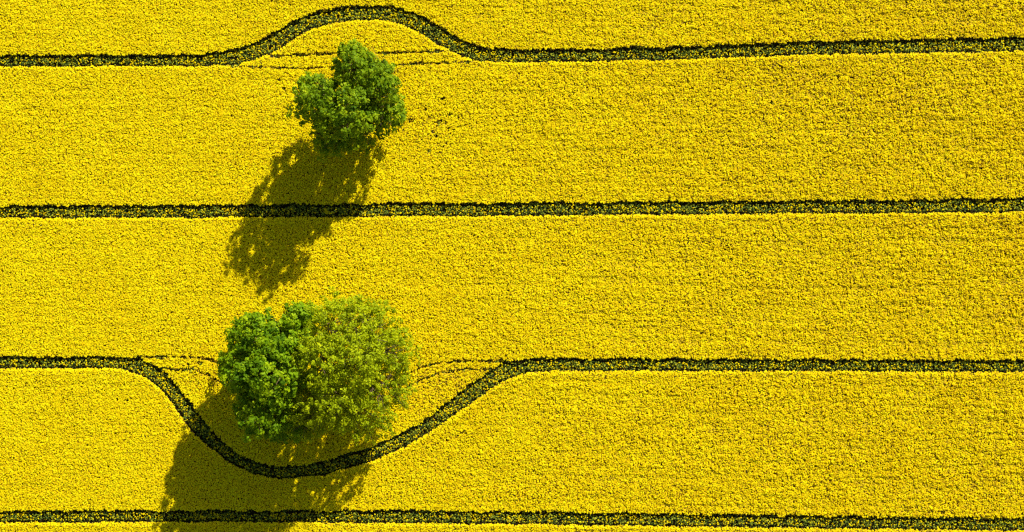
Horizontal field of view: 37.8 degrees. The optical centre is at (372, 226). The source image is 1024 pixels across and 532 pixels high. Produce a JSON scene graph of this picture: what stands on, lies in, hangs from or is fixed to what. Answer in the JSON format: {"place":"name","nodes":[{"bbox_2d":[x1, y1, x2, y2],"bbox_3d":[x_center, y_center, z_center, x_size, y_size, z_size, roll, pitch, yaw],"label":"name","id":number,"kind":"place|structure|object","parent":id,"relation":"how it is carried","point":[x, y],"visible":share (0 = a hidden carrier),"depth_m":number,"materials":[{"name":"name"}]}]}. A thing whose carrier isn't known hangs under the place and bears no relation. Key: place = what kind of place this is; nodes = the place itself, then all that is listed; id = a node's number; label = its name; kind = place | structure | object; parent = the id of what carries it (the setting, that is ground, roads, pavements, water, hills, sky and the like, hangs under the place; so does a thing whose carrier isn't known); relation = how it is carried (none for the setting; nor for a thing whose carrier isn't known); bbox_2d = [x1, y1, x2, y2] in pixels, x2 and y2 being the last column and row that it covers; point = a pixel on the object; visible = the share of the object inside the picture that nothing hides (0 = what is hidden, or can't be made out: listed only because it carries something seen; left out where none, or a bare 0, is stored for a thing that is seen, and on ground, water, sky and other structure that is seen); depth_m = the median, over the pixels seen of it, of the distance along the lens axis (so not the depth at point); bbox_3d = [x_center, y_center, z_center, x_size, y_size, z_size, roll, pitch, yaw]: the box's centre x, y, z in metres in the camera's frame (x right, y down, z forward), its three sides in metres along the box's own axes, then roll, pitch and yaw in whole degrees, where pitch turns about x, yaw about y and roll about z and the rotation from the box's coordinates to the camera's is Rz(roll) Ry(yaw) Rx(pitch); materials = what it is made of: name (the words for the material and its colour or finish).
{"place":"outdoors","nodes":[
{"label":"outdoors","id":0,"kind":"place"},
{"bbox_2d":[0,0,1023,531],"bbox_3d":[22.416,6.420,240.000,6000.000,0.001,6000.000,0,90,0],"label":"ground","id":1,"kind":"structure","parent":0,"point":[450,372],"depth_m":240.00,"materials":[{"name":"yellow plant"}]},
{"bbox_2d":[216,300,316,444],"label":"maple tree","id":2,"kind":"object","parent":1,"relation":"on","point":[253,376],"visible":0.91,"depth_m":221.57,"materials":[{"name":"green plant"}]},
{"bbox_2d":[285,38,407,162],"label":"maple tree","id":3,"kind":"object","parent":1,"relation":"on","point":[354,120],"visible":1,"depth_m":223.94,"materials":[{"name":"green plant"}]},
{"bbox_2d":[278,286,423,446],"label":"oak tree","id":4,"kind":"object","parent":1,"relation":"on","point":[369,359],"visible":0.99,"depth_m":224.41,"materials":[{"name":"green plant"}]},
{"bbox_2d":[0,4,1023,531],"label":"tramline regrowth","id":5,"kind":"object","parent":1,"relation":"on","point":[480,212],"visible":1,"depth_m":239.45,"materials":[{"name":"green plant"}]},
{"bbox_2d":[0,0,1023,531],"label":"rapeseed crop","id":6,"kind":"object","parent":1,"relation":"on","point":[224,88],"visible":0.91,"depth_m":238.91,"materials":[{"name":"yellow plant"}]},
{"bbox_2d":[0,355,1023,478],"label":"dirt track","id":7,"kind":"structure","parent":0,"point":[582,361],"depth_m":240.00,"materials":[{"name":"green plant"}]},
{"bbox_2d":[0,5,1023,67],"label":"dirt track","id":8,"kind":"structure","parent":0,"point":[433,25],"depth_m":240.00,"materials":[{"name":"green plant"}]},
{"bbox_2d":[0,197,1023,218],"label":"dirt track","id":9,"kind":"structure","parent":0,"point":[739,202],"depth_m":240.00,"materials":[{"name":"green plant"}]},
{"bbox_2d":[0,508,1023,530],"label":"dirt track","id":10,"kind":"structure","parent":0,"point":[556,514],"depth_m":240.00,"materials":[{"name":"green plant"}]}
]}

